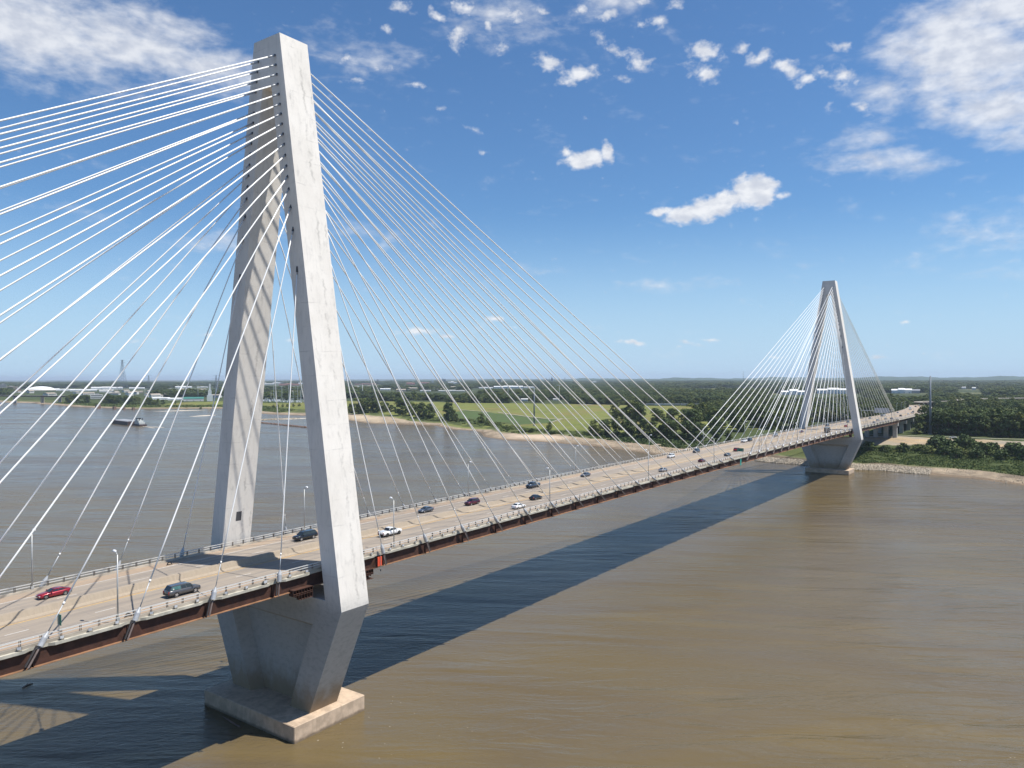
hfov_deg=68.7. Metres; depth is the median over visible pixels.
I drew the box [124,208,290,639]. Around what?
stay cable
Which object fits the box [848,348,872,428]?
stay cable
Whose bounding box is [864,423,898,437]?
viaduct pier
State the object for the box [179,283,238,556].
stay cable
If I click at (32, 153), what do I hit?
stay cable
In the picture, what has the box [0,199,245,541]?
stay cable
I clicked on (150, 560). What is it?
guard rail
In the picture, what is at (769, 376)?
stay cable
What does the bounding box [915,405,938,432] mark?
leafy tree
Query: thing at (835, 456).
bridge tower
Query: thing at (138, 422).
towboat
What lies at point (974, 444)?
bush
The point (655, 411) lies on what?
leafy tree
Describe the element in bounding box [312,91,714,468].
stay cable
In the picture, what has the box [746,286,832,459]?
stay cable
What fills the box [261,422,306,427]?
rock dike
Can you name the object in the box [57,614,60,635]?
road sign
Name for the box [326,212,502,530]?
stay cable
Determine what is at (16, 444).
stay cable
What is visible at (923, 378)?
hills
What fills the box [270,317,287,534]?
stay cable
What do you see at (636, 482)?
stay cable
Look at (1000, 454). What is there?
bush
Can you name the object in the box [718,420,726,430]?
leafy tree
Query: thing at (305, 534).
car
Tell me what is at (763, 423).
leafy tree
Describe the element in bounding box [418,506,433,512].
sedan
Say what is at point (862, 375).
stay cable
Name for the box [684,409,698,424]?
leafy tree
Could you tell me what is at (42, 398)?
old river bridge
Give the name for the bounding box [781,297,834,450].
stay cable
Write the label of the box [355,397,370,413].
leafy tree
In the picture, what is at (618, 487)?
stay cable
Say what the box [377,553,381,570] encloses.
navigation marker
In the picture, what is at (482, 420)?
leafy tree
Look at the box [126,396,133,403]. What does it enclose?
leafy tree
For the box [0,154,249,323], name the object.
stay cable
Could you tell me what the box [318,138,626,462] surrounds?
stay cable
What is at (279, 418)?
rock spit
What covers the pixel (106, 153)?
stay cable
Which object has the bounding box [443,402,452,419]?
leafy tree
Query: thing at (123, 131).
stay cable
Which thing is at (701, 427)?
leafy tree
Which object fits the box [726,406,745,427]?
leafy tree
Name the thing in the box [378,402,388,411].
leafy tree
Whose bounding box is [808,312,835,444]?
stay cable
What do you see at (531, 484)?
pickup truck
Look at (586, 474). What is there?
sedan
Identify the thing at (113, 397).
leafy tree
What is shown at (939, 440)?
bush
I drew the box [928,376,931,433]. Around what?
utility pole
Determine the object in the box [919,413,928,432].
leafy tree
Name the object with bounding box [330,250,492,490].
stay cable
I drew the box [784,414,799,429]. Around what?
leafy tree
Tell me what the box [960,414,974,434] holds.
leafy tree
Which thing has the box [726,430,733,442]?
leafy tree
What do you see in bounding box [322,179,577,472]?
stay cable
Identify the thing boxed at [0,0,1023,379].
sky
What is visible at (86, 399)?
leafy tree
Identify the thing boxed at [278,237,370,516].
stay cable
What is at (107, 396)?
leafy tree
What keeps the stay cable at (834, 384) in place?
attached to the bridge tower at (835, 456)
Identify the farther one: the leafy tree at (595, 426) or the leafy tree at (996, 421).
the leafy tree at (595, 426)
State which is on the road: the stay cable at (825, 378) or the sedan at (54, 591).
the sedan at (54, 591)
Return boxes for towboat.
[132,418,146,425]
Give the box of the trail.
[461,409,580,418]
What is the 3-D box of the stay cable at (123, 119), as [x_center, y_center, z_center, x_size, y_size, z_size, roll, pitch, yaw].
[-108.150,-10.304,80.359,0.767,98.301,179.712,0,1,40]
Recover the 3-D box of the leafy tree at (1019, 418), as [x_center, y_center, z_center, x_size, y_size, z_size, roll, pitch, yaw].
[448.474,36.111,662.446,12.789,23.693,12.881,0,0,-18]
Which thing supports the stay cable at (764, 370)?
attached to the bridge tower at (835, 456)
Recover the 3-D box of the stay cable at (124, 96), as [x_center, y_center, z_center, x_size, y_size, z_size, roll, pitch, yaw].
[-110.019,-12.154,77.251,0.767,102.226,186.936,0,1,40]
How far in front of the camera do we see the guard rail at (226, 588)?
136.16 m
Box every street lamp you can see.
[30,528,35,589]
[112,549,119,620]
[303,486,307,529]
[389,497,394,546]
[546,467,550,505]
[645,449,648,479]
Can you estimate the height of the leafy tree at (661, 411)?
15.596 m
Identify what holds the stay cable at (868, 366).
attached to the bridge tower at (835, 456)
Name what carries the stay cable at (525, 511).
attached to the bridge tower at (289, 657)
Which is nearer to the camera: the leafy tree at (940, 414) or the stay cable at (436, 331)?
the stay cable at (436, 331)
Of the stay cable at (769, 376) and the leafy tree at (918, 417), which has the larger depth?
the leafy tree at (918, 417)
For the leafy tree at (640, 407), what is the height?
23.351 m
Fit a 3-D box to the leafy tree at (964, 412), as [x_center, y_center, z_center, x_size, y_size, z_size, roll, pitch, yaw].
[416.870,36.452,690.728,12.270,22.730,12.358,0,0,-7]
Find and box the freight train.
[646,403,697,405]
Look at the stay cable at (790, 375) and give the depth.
480.57 m
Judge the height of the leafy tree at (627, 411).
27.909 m
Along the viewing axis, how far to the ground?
1066.69 m
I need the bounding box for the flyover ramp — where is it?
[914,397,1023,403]
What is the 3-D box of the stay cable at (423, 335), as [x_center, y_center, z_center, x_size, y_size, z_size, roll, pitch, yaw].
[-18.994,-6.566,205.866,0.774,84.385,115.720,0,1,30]
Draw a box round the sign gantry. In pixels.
[861,408,891,419]
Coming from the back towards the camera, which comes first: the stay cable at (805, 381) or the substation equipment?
the substation equipment
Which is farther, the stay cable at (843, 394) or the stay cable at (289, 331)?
the stay cable at (843, 394)
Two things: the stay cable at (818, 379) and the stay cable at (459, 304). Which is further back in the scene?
the stay cable at (818, 379)
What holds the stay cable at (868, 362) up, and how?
attached to the bridge tower at (835, 456)
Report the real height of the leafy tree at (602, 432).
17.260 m
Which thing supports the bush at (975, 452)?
on the ground
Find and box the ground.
[0,379,1023,484]
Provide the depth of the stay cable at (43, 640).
112.48 m
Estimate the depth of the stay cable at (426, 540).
156.40 m
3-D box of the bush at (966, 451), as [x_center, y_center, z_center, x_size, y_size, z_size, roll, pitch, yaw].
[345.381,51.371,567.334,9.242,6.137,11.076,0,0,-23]
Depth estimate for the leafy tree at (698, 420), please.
860.94 m
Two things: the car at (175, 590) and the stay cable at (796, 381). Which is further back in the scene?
the stay cable at (796, 381)
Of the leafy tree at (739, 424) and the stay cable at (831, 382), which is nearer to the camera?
the stay cable at (831, 382)
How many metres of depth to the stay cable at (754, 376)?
421.00 m
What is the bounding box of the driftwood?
[222,716,239,727]
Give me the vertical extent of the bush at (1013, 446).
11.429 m
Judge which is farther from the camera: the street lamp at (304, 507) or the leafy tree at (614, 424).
the leafy tree at (614, 424)
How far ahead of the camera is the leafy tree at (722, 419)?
809.33 m
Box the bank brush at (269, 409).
[58,402,294,411]
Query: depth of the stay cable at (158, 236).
137.42 m
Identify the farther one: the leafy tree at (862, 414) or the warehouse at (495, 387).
the warehouse at (495, 387)
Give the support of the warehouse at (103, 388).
on the ground
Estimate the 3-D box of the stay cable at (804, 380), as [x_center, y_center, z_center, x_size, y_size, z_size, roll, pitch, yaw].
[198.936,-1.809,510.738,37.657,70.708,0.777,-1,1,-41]
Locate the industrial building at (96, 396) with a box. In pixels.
[90,394,102,398]
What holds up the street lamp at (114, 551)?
attached to the bridge deck
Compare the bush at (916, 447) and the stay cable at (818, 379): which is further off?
the bush at (916, 447)
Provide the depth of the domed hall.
3516.84 m
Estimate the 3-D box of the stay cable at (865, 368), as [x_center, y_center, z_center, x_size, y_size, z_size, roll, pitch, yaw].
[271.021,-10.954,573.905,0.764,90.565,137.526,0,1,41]
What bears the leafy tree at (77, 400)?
on the ground
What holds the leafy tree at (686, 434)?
on the ground
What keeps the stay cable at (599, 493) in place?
attached to the bridge tower at (289, 657)
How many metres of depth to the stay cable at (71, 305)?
116.58 m
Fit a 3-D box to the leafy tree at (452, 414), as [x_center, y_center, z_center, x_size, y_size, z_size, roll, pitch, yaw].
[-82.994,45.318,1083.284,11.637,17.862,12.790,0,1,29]
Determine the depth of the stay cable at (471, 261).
205.39 m
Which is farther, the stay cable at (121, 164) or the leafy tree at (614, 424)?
the leafy tree at (614, 424)
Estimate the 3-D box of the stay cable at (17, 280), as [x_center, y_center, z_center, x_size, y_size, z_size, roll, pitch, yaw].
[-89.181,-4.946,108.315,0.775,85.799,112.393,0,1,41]
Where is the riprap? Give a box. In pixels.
[754,457,932,474]
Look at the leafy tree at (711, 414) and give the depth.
810.41 m
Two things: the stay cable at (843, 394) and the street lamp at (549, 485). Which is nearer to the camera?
the street lamp at (549, 485)
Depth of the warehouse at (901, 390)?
2494.74 m
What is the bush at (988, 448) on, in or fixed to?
on the ground
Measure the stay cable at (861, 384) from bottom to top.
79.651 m
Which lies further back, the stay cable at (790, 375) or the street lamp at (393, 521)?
the stay cable at (790, 375)
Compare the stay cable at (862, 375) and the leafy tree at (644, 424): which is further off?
the leafy tree at (644, 424)
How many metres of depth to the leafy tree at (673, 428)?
721.40 m
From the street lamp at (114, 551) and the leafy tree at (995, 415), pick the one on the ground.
the leafy tree at (995, 415)
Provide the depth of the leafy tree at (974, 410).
694.27 m
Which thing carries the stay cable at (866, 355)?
attached to the bridge tower at (835, 456)
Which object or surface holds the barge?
on the water
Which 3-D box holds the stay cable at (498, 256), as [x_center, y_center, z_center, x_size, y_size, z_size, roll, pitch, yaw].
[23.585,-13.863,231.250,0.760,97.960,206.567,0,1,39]
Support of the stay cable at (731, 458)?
attached to the bridge tower at (289, 657)
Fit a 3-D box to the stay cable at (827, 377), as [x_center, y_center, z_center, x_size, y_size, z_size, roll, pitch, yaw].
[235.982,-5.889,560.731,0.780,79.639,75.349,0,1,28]
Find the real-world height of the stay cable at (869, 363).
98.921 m
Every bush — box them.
[862,441,876,450]
[878,445,891,451]
[895,442,909,452]
[910,444,921,451]
[921,445,937,453]
[926,436,950,452]
[936,445,951,455]
[947,440,954,451]
[950,448,964,457]
[951,434,975,445]
[958,438,974,448]
[963,448,972,454]
[968,448,987,457]
[969,441,982,447]
[975,443,995,454]
[984,442,1000,451]
[993,449,1010,459]
[1002,442,1023,455]
[1014,447,1023,458]
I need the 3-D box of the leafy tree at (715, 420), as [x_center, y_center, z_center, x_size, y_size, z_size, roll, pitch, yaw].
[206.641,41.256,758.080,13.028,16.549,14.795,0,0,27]
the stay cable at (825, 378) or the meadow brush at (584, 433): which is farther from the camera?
the meadow brush at (584, 433)
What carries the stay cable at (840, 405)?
attached to the bridge tower at (835, 456)
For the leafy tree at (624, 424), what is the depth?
767.32 m
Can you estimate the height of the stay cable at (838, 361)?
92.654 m
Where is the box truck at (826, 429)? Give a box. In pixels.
[824,427,829,432]
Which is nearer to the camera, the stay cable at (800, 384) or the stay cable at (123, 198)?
the stay cable at (123, 198)
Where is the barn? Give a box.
[183,397,203,400]
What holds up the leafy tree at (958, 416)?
on the ground
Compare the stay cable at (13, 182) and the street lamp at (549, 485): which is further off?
the street lamp at (549, 485)
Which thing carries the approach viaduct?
on the viaduct pier at (875, 432)
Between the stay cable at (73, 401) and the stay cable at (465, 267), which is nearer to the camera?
the stay cable at (73, 401)
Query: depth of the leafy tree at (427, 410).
1122.70 m
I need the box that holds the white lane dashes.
[4,437,775,635]
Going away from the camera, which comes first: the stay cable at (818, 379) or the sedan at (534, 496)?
the sedan at (534, 496)
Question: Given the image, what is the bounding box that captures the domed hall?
[22,386,54,390]
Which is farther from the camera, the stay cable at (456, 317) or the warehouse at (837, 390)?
the warehouse at (837, 390)
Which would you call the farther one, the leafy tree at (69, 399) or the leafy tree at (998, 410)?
the leafy tree at (69, 399)
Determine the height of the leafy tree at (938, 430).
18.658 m
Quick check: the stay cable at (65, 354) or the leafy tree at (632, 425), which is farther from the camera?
the leafy tree at (632, 425)
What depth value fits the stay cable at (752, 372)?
416.01 m
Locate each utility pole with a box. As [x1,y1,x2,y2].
[533,387,534,425]
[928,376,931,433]
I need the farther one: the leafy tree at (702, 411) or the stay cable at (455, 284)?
the leafy tree at (702, 411)
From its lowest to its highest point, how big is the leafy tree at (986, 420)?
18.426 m
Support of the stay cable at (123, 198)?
attached to the bridge tower at (289, 657)
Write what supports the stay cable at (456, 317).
attached to the bridge tower at (289, 657)
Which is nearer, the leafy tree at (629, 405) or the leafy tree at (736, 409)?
the leafy tree at (736, 409)
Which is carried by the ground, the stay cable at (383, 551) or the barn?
the barn
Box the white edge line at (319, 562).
[1,419,894,645]
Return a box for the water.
[0,402,1023,767]
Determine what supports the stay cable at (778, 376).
attached to the bridge tower at (835, 456)
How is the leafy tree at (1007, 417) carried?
on the ground
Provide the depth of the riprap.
538.14 m
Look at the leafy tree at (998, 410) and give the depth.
682.83 m
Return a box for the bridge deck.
[0,418,897,677]
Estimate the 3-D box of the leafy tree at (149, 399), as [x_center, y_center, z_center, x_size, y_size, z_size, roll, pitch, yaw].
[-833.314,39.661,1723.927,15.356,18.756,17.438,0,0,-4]
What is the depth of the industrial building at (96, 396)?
2047.07 m
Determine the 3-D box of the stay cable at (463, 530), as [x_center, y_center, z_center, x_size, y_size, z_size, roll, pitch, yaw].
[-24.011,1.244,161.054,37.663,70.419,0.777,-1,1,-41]
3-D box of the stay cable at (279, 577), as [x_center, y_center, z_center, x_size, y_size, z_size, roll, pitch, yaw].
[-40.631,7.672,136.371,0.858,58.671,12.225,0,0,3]
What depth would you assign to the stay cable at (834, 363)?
572.35 m
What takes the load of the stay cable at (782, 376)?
attached to the bridge tower at (835, 456)
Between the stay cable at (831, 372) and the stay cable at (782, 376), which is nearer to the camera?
the stay cable at (782, 376)
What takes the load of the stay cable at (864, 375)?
attached to the bridge tower at (835, 456)
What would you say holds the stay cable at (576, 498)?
attached to the bridge tower at (289, 657)
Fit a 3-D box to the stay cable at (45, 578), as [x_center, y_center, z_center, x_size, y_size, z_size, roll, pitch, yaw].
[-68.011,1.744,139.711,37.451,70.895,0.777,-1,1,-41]
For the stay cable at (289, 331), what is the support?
attached to the bridge tower at (289, 657)
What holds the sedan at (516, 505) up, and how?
on the road
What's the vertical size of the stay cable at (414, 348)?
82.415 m
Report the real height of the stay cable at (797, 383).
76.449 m
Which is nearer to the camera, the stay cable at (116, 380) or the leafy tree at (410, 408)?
the stay cable at (116, 380)
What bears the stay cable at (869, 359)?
attached to the bridge tower at (835, 456)
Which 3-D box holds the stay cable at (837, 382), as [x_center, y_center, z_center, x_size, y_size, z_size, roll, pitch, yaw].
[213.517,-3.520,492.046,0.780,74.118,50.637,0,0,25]
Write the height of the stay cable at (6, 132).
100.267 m
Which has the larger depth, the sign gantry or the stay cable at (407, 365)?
the sign gantry
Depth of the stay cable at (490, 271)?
191.16 m
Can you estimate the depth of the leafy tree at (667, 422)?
737.85 m
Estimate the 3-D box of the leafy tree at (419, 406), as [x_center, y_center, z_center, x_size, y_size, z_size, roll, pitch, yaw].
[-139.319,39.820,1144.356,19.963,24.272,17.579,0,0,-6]
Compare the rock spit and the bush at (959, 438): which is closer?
the bush at (959, 438)
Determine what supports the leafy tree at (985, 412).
on the ground
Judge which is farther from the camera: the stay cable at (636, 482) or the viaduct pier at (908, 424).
the viaduct pier at (908, 424)
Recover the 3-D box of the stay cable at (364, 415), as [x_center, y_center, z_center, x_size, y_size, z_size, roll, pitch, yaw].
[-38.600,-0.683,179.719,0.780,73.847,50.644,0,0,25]
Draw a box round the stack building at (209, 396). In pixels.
[207,384,212,400]
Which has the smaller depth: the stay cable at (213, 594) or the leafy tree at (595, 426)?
the stay cable at (213, 594)
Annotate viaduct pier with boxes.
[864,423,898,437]
[878,421,906,432]
[888,419,913,429]
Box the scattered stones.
[547,438,1022,483]
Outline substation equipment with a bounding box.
[263,398,303,402]
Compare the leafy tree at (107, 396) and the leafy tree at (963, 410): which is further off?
the leafy tree at (107, 396)
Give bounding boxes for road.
[0,405,928,651]
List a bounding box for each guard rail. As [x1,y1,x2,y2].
[0,418,861,592]
[0,418,897,648]
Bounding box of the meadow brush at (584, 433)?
[406,417,619,438]
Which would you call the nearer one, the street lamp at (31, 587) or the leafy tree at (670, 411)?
the street lamp at (31, 587)
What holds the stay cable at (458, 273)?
attached to the bridge tower at (289, 657)
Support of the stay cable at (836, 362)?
attached to the bridge tower at (835, 456)
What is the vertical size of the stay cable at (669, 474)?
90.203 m
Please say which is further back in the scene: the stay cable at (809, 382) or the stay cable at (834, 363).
the stay cable at (834, 363)
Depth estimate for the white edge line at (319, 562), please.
154.86 m
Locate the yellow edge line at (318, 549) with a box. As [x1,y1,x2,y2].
[3,408,917,626]
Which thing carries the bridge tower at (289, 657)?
in the water
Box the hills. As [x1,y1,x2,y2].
[0,376,1023,381]
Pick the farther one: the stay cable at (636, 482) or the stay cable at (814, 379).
the stay cable at (814, 379)
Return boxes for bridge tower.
[205,32,368,743]
[799,280,862,474]
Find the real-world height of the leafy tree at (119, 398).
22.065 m
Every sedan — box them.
[35,586,71,599]
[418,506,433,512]
[511,503,525,508]
[529,494,542,499]
[580,472,590,476]
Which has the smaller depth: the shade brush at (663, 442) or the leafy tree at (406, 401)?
the shade brush at (663, 442)
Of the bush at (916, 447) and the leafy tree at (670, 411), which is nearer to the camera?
the bush at (916, 447)
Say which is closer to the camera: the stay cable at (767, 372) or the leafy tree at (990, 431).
the stay cable at (767, 372)
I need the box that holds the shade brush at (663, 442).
[606,435,722,448]
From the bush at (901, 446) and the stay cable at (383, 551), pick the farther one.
the bush at (901, 446)
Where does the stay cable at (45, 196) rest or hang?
attached to the bridge tower at (289, 657)
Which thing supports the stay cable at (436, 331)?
attached to the bridge tower at (289, 657)
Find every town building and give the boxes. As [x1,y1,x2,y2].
[43,392,56,395]
[81,392,94,394]
[149,393,160,397]
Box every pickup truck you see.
[378,526,401,536]
[526,481,540,488]
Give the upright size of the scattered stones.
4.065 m
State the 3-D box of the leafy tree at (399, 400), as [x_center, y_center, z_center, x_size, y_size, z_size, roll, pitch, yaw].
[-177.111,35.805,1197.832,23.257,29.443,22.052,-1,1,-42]
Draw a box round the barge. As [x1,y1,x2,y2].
[111,419,134,424]
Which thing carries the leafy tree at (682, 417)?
on the ground
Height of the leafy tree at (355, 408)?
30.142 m
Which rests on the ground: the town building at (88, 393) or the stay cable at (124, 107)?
the town building at (88, 393)
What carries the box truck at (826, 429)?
on the road
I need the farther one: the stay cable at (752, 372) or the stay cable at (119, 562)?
the stay cable at (752, 372)
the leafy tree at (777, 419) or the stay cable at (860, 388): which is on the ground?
the leafy tree at (777, 419)
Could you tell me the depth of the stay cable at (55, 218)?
118.26 m
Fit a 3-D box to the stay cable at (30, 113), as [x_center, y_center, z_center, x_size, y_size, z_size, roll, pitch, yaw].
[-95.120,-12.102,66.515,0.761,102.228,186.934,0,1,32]
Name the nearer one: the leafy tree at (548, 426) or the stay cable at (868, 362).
the stay cable at (868, 362)
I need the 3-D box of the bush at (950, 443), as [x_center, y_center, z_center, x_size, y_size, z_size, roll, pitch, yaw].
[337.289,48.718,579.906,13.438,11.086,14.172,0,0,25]
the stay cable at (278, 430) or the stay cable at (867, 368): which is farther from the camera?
the stay cable at (867, 368)
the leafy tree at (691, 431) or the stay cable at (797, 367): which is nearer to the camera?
the stay cable at (797, 367)
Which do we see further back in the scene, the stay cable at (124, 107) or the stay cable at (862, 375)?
the stay cable at (862, 375)
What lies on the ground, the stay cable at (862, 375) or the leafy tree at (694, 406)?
the leafy tree at (694, 406)
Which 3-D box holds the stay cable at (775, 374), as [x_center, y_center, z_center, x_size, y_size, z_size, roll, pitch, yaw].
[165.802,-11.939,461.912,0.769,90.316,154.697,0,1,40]
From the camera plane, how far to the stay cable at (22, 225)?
130.44 m
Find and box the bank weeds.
[853,447,1023,475]
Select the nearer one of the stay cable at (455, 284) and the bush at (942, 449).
the stay cable at (455, 284)
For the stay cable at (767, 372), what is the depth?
438.61 m
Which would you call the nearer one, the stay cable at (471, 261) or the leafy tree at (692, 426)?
the stay cable at (471, 261)
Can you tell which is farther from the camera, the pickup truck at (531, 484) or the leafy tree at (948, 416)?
the leafy tree at (948, 416)
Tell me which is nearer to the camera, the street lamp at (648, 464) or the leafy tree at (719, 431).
the street lamp at (648, 464)
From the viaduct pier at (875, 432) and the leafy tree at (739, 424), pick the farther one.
the leafy tree at (739, 424)
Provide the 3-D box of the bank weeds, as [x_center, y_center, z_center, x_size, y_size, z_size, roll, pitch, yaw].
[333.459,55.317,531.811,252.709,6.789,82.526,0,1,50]
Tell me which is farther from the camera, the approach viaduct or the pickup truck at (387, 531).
the approach viaduct
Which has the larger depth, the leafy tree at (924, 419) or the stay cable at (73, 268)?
the leafy tree at (924, 419)
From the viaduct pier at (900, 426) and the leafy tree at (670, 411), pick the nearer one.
the viaduct pier at (900, 426)
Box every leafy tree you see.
[66,394,73,401]
[71,394,79,402]
[83,395,90,402]
[103,394,111,402]
[110,395,115,403]
[116,395,122,403]
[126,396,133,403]
[146,397,152,404]
[351,398,364,413]
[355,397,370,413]
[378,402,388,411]
[394,397,406,413]
[396,399,408,414]
[403,402,415,415]
[414,402,425,416]
[423,405,434,417]
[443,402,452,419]
[450,410,457,420]
[476,413,484,422]
[546,422,552,429]
[587,420,600,433]
[598,420,610,434]
[609,403,623,418]
[610,419,623,435]
[620,419,634,435]
[622,404,634,418]
[623,400,639,418]
[624,419,636,435]
[633,403,646,420]
[636,418,651,437]
[646,420,662,437]
[650,408,661,420]
[654,410,665,421]
[657,417,669,437]
[666,408,679,420]
[667,420,683,439]
[678,408,690,423]
[680,421,690,438]
[681,420,693,438]
[683,403,702,420]
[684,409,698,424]
[689,427,699,438]
[692,422,707,439]
[693,409,701,422]
[696,408,706,420]
[699,402,708,420]
[704,409,725,423]
[705,407,717,426]
[707,426,720,441]
[709,417,722,431]
[716,426,722,439]
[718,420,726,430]
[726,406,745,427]
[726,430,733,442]
[732,415,747,431]
[747,405,767,427]
[754,409,768,426]
[764,410,776,429]
[764,410,783,427]
[778,411,796,430]
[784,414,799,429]
[859,410,865,417]
[911,413,925,433]
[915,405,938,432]
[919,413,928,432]
[922,409,940,433]
[930,415,946,433]
[936,409,961,434]
[937,410,951,433]
[942,407,956,428]
[950,411,965,435]
[959,408,975,429]
[959,411,970,434]
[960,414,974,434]
[965,413,985,435]
[967,411,984,430]
[969,408,984,430]
[978,415,993,435]
[979,416,992,436]
[980,410,991,429]
[987,413,1005,435]
[989,417,1002,436]
[990,407,1002,431]
[996,411,1020,436]
[1009,410,1023,432]
[1011,412,1023,437]
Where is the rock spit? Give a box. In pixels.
[261,418,299,419]
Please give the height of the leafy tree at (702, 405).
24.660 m
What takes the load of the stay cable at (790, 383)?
attached to the bridge tower at (835, 456)
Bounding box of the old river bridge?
[0,395,64,402]
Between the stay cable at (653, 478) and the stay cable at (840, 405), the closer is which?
the stay cable at (653, 478)
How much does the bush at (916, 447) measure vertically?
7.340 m
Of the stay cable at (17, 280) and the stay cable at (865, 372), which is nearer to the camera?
the stay cable at (17, 280)
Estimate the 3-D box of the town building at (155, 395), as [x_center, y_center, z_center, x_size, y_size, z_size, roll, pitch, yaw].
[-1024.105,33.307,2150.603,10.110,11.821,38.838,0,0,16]
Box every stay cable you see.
[0,55,274,121]
[0,61,257,128]
[0,64,275,134]
[0,71,257,141]
[0,74,276,148]
[0,81,256,154]
[0,83,277,163]
[0,92,255,167]
[0,94,278,187]
[0,103,254,188]
[0,103,279,214]
[0,112,253,211]
[0,113,280,244]
[0,122,252,235]
[0,123,281,276]
[0,133,251,260]
[0,133,282,315]
[0,143,250,290]
[0,144,283,360]
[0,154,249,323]
[0,155,284,413]
[0,166,286,482]
[0,176,248,405]
[0,177,287,577]
[0,187,247,462]
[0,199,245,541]
[3,165,249,358]
[24,189,288,668]
[39,217,244,586]
[114,241,242,570]
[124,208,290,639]
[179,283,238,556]
[206,231,292,615]
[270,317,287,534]
[275,262,304,403]
[275,272,297,595]
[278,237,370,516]
[280,217,406,508]
[281,204,438,501]
[282,193,466,495]
[311,74,736,462]
[312,83,726,466]
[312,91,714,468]
[313,100,665,454]
[314,102,702,472]
[315,112,689,476]
[316,122,675,480]
[316,125,637,459]
[317,131,659,484]
[318,117,651,457]
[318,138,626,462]
[318,141,643,489]
[319,151,624,494]
[320,162,605,500]
[321,165,592,468]
[322,154,610,465]
[322,174,583,506]
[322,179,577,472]
[323,185,559,513]
[324,194,558,476]
[324,197,532,521]
[326,211,538,480]
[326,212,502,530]
[328,229,516,485]
[328,233,468,540]
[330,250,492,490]
[332,267,430,551]
[340,345,386,564]
[686,288,823,449]
[696,290,823,447]
[706,292,823,445]
[715,296,822,444]
[722,298,822,443]
[731,302,821,441]
[739,304,821,439]
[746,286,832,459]
[746,308,820,438]
[754,310,820,437]
[755,290,832,457]
[762,314,819,433]
[765,292,833,454]
[770,316,819,428]
[773,295,833,453]
[776,324,817,427]
[780,323,818,432]
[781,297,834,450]
[786,328,817,429]
[788,301,834,449]
[791,331,817,430]
[795,303,835,447]
[802,306,835,445]
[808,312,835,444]
[814,312,836,442]
[820,320,836,441]
[823,334,831,420]
[824,323,838,421]
[825,316,845,420]
[825,319,837,439]
[826,315,847,414]
[827,313,849,409]
[830,331,837,438]
[836,332,838,433]
[839,330,841,435]
[840,299,899,421]
[840,300,898,421]
[841,304,897,420]
[841,306,897,422]
[841,349,845,435]
[842,310,894,421]
[842,313,892,423]
[843,317,889,423]
[843,319,886,422]
[844,324,884,425]
[845,329,880,423]
[846,335,878,426]
[847,341,875,427]
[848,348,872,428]
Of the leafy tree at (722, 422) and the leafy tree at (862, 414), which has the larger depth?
the leafy tree at (862, 414)
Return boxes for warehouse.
[70,389,96,390]
[91,387,122,389]
[152,397,169,399]
[279,383,298,385]
[494,386,522,388]
[781,389,804,394]
[817,388,846,393]
[891,388,911,392]
[912,389,919,392]
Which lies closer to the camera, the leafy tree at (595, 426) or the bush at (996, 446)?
the bush at (996, 446)
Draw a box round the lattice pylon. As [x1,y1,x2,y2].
[116,360,128,389]
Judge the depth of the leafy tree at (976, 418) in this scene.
676.74 m
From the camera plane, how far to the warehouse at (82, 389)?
3310.13 m
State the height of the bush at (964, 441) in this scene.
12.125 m
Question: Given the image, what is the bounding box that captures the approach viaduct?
[864,405,931,421]
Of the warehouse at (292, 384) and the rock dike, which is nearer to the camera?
the rock dike
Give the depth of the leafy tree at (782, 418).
748.57 m
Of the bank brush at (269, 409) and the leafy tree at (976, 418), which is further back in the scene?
the bank brush at (269, 409)
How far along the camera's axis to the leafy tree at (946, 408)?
712.74 m
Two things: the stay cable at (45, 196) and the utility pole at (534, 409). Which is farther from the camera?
the utility pole at (534, 409)
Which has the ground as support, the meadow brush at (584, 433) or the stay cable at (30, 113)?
the meadow brush at (584, 433)
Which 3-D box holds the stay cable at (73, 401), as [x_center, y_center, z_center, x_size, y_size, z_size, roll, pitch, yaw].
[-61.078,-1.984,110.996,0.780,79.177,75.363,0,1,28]
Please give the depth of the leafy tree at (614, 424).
772.22 m
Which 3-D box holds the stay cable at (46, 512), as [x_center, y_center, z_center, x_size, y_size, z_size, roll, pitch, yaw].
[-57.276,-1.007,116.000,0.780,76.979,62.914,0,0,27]

